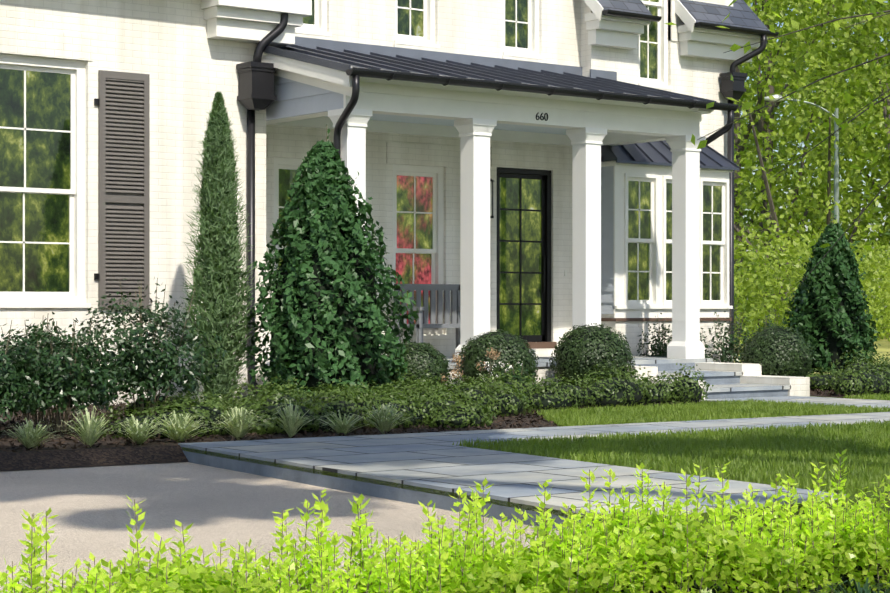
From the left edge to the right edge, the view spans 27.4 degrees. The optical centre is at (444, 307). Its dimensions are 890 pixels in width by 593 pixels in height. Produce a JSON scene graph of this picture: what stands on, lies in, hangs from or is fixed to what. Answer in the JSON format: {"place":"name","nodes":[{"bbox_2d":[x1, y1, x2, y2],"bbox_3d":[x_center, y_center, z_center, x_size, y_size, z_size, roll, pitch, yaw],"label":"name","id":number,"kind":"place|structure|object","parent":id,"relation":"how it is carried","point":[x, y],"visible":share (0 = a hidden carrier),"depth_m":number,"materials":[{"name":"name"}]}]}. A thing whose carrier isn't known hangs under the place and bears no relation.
{"place":"outdoors","nodes":[
{"label":"outdoors","id":0,"kind":"place"},
{"bbox_2d":[0,462,559,592],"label":"driveway pavement","id":1,"kind":"structure","parent":0,"point":[89,506],"depth_m":10.56,"materials":[{"name":"beige concrete"}]},
{"bbox_2d":[0,445,188,470],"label":"mulch bed edge","id":2,"kind":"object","parent":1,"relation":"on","point":[34,460],"depth_m":13.78,"materials":[{"name":"brown soil"}]},
{"bbox_2d":[183,451,589,530],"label":"walk riser path","id":3,"kind":"structure","parent":0,"point":[392,493],"depth_m":11.73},
{"bbox_2d":[0,125,835,430],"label":"shrub stems","id":4,"kind":"object","parent":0,"point":[56,421],"visible":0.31,"depth_m":16.13,"materials":[{"name":"plant"}]},
{"bbox_2d":[393,284,459,347],"bbox_3d":[-0.059,0.178,23.290,1.070,0.960,0.570,0,0,-37],"label":"porch bench","id":5,"kind":"object","parent":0,"point":[421,323],"visible":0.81,"depth_m":23.52,"materials":[{"name":"grey wood"}]},
{"bbox_2d":[326,113,565,134],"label":"porch ceiling","id":6,"kind":"structure","parent":0,"point":[435,121],"depth_m":23.52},
{"bbox_2d":[444,358,494,385],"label":"plant stems","id":7,"kind":"object","parent":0,"point":[480,375],"visible":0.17,"depth_m":19.50,"materials":[{"name":"plant"}]},
{"bbox_2d":[490,178,494,217],"bbox_3d":[0.465,-1.495,24.012,0.200,0.645,0.360,0,0,-37],"label":"wall lantern","id":8,"kind":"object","parent":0,"point":[490,198],"depth_m":23.93,"materials":[{"name":"metal"}]},
{"bbox_2d":[178,435,845,524],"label":"walk path","id":9,"kind":"structure","parent":0,"point":[515,478],"depth_m":11.94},
{"bbox_2d":[328,108,705,359],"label":"porch columns","id":10,"kind":"structure","parent":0,"point":[475,134],"depth_m":22.49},
{"bbox_2d":[181,317,889,534],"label":"yard lawn","id":11,"kind":"structure","parent":0,"point":[705,515],"depth_m":11.09,"materials":[{"name":"green plant"}]},
{"bbox_2d":[0,0,809,408],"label":"brick house walls","id":12,"kind":"structure","parent":11,"relation":"on","point":[178,56],"depth_m":21.48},
{"bbox_2d":[98,70,149,307],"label":"shutters","id":13,"kind":"object","parent":12,"relation":"attached to","point":[124,177],"visible":0.98,"depth_m":20.34,"materials":[{"name":"paint"}]},
{"bbox_2d":[0,68,540,334],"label":"window glass","id":14,"kind":"object","parent":12,"relation":"attached to","point":[47,163],"visible":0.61,"depth_m":19.99,"materials":[{"name":"green"}]},
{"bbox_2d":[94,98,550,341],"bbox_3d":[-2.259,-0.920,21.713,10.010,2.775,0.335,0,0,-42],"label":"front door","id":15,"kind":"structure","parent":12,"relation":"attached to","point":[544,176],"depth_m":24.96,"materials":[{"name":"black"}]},
{"bbox_2d":[0,0,767,338],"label":"house trim","id":16,"kind":"structure","parent":12,"relation":"attached to","point":[258,22],"depth_m":23.00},
{"bbox_2d":[396,175,431,323],"bbox_3d":[-0.411,-0.735,23.742,0.590,1.946,0.038,0,0,-37],"label":"window glass","id":17,"kind":"structure","parent":12,"relation":"attached to","point":[405,227],"depth_m":23.75,"materials":[{"name":"multicoloured"}]},
{"bbox_2d":[266,75,613,313],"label":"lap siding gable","id":18,"kind":"structure","parent":12,"relation":"attached to","point":[295,98],"depth_m":21.45,"materials":[{"name":"white wood"}]},
{"bbox_2d":[277,0,720,299],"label":"window glass","id":19,"kind":"object","parent":12,"relation":"attached to","point":[286,176],"visible":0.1,"depth_m":25.20,"materials":[{"name":"green"}]},
{"bbox_2d":[263,45,738,169],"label":"metal roof","id":20,"kind":"structure","parent":12,"relation":"attached to","point":[654,153],"depth_m":23.00,"materials":[{"name":"black metal"}]},
{"bbox_2d":[294,36,616,80],"bbox_3d":[-0.041,-3.221,23.695,5.930,0.222,0.250,0,0,-37],"label":"roof flashing","id":21,"kind":"object","parent":20,"relation":"on","point":[314,43],"visible":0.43,"depth_m":23.83,"materials":[{"name":"white metal"}]},
{"bbox_2d":[247,13,766,395],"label":"downspout pipes","id":22,"kind":"object","parent":12,"relation":"attached to","point":[271,36],"visible":0.42,"depth_m":21.29,"materials":[{"name":"metal"}]},
{"bbox_2d":[236,9,778,111],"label":"gutters and downspouts","id":23,"kind":"object","parent":12,"relation":"attached to","point":[255,85],"visible":0.98,"depth_m":21.25,"materials":[{"name":"metal"}]},
{"bbox_2d":[265,356,790,391],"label":"porch steps","id":24,"kind":"structure","parent":12,"relation":"attached to","point":[543,361],"depth_m":22.42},
{"bbox_2d":[536,112,547,120],"bbox_3d":[1.169,-2.304,22.006,0.192,0.094,0.008,0,0,-37],"label":"house number","id":25,"kind":"object","parent":12,"relation":"attached to","point":[541,116],"visible":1,"depth_m":22.00,"materials":[{"name":"black metal"}]},
{"bbox_2d":[524,318,731,348],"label":"brick bands","id":26,"kind":"object","parent":12,"relation":"attached to","point":[538,345],"visible":0.39,"depth_m":24.94,"materials":[{"name":"brown"}]},
{"bbox_2d":[597,0,769,36],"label":"slate roof","id":27,"kind":"structure","parent":12,"relation":"attached to","point":[742,14],"depth_m":26.31,"materials":[{"name":"grey stone"}]},
{"bbox_2d":[0,377,854,452],"bbox_3d":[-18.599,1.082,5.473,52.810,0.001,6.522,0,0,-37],"label":"mulch bed","id":28,"kind":"object","parent":11,"relation":"on","point":[69,442],"depth_m":15.43,"materials":[{"name":"brown wood"}]},
{"bbox_2d":[1,397,416,449],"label":"liriope plants","id":29,"kind":"object","parent":28,"relation":"on","point":[181,430],"visible":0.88,"depth_m":14.66,"materials":[{"name":"green plant"}]},
{"bbox_2d":[177,91,258,407],"bbox_3d":[-2.388,-0.571,19.208,0.882,3.427,0.851,0,0,-37],"label":"cypress tree","id":30,"kind":"object","parent":28,"relation":"on","point":[219,174],"visible":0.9,"depth_m":19.08,"materials":[{"name":"green plant"}]},
{"bbox_2d":[242,124,418,398],"bbox_3d":[-1.202,-0.466,19.027,1.696,2.906,1.842,0,0,-37],"label":"conical evergreen tree","id":31,"kind":"object","parent":28,"relation":"on","point":[312,175],"visible":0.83,"depth_m":18.72,"materials":[{"name":"green plant"}]},
{"bbox_2d":[0,277,783,421],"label":"shrubs","id":32,"kind":"object","parent":28,"relation":"on","point":[24,389],"visible":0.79,"depth_m":15.67,"materials":[{"name":"green plant"}]},
{"bbox_2d":[482,361,521,382],"bbox_3d":[0.598,0.726,19.662,0.521,0.314,0.386,0,0,-37],"label":"white flower plant","id":33,"kind":"object","parent":32,"relation":"on","point":[496,366],"visible":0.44,"depth_m":19.55,"materials":[{"name":"white plant"}]},
{"bbox_2d":[441,347,500,382],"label":"flowers","id":34,"kind":"object","parent":28,"relation":"on","point":[487,353],"visible":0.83,"depth_m":19.46,"materials":[{"name":"white plant"}]},
{"bbox_2d":[85,346,889,438],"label":"dwarf box hedge shrubs","id":35,"kind":"object","parent":28,"relation":"on","point":[431,393],"visible":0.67,"depth_m":17.33,"materials":[{"name":"green plant"}]},
{"bbox_2d":[113,188,889,592],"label":"shrub","id":36,"kind":"object","parent":11,"relation":"on","point":[829,338],"visible":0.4,"depth_m":18.93,"materials":[{"name":"green plant"}]},
{"bbox_2d":[380,323,814,388],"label":"boxwood bushes","id":37,"kind":"object","parent":11,"relation":"on","point":[425,362],"visible":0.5,"depth_m":21.07,"materials":[{"name":"green plant"}]},
{"bbox_2d":[630,363,787,398],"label":"step risers","id":38,"kind":"object","parent":11,"relation":"on","point":[722,380],"visible":0.14,"depth_m":22.27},
{"bbox_2d":[810,377,842,396],"bbox_3d":[6.992,1.082,26.276,8.720,0.001,4.950,0,0,-37],"label":"mulch bed","id":39,"kind":"object","parent":11,"relation":"on","point":[826,395],"depth_m":22.45,"materials":[{"name":"brown soil"}]},
{"bbox_2d":[783,211,884,374],"bbox_3d":[5.656,-0.214,26.751,1.502,2.400,1.564,0,0,-37],"label":"holly tree","id":40,"kind":"object","parent":39,"relation":"on","point":[844,261],"visible":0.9,"depth_m":26.38,"materials":[{"name":"green plant"}]},
{"bbox_2d":[368,412,889,446],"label":"walk path","id":41,"kind":"structure","parent":0,"point":[450,438],"depth_m":16.11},
{"bbox_2d":[452,392,889,495],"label":"lawn grass","id":42,"kind":"structure","parent":0,"point":[766,463],"depth_m":13.99,"materials":[{"name":"green plant"}]},
{"bbox_2d":[664,0,889,284],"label":"branches","id":43,"kind":"object","parent":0,"point":[790,107],"depth_m":12.20,"materials":[{"name":"green plant"}]},
{"bbox_2d":[701,396,889,409],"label":"walk path","id":44,"kind":"structure","parent":0,"point":[845,401],"depth_m":21.01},
{"bbox_2d":[734,0,889,336],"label":"tree","id":45,"kind":"object","parent":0,"point":[794,47],"depth_m":64.36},
{"bbox_2d":[734,326,889,373],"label":"dry lawn","id":46,"kind":"structure","parent":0,"point":[884,347],"depth_m":48.67,"materials":[{"name":"plant"}]},
{"bbox_2d":[734,223,889,344],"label":"wood edge shrubs","id":47,"kind":"object","parent":46,"relation":"on","point":[874,263],"visible":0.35,"depth_m":45.95,"materials":[{"name":"green plant"}]},
{"bbox_2d":[786,98,838,223],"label":"street lamp pole","id":48,"kind":"object","parent":46,"relation":"on","point":[836,171],"visible":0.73,"depth_m":59.57,"materials":[{"name":"grey metal"}]},
{"bbox_2d":[764,94,784,101],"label":"street lamp head","id":49,"kind":"object","parent":48,"relation":"attached to","point":[775,96],"visible":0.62,"depth_m":59.60},
{"bbox_2d":[740,1,889,307],"label":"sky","id":50,"kind":"structure","parent":0,"point":[803,145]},
{"label":"ground","id":51,"kind":"structure","parent":0,"visible":0},
{"label":"mulch bed","id":52,"kind":"object","parent":51,"relation":"on","visible":0},
{"bbox_2d":[21,493,889,592],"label":"front hedge shrubs","id":53,"kind":"object","parent":52,"relation":"on","point":[554,580],"visible":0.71,"depth_m":8.40,"materials":[{"name":"green plant"}]},
{"bbox_2d":[0,448,889,592],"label":"hedge shoots","id":54,"kind":"object","parent":53,"relation":"on","point":[432,559],"visible":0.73,"depth_m":7.96,"materials":[{"name":"green plant"}]},
{"bbox_2d":[796,573,889,592],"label":"liriope plants","id":55,"kind":"object","parent":52,"relation":"on","point":[859,589],"visible":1,"depth_m":8.69,"materials":[{"name":"green plant"}]}
]}

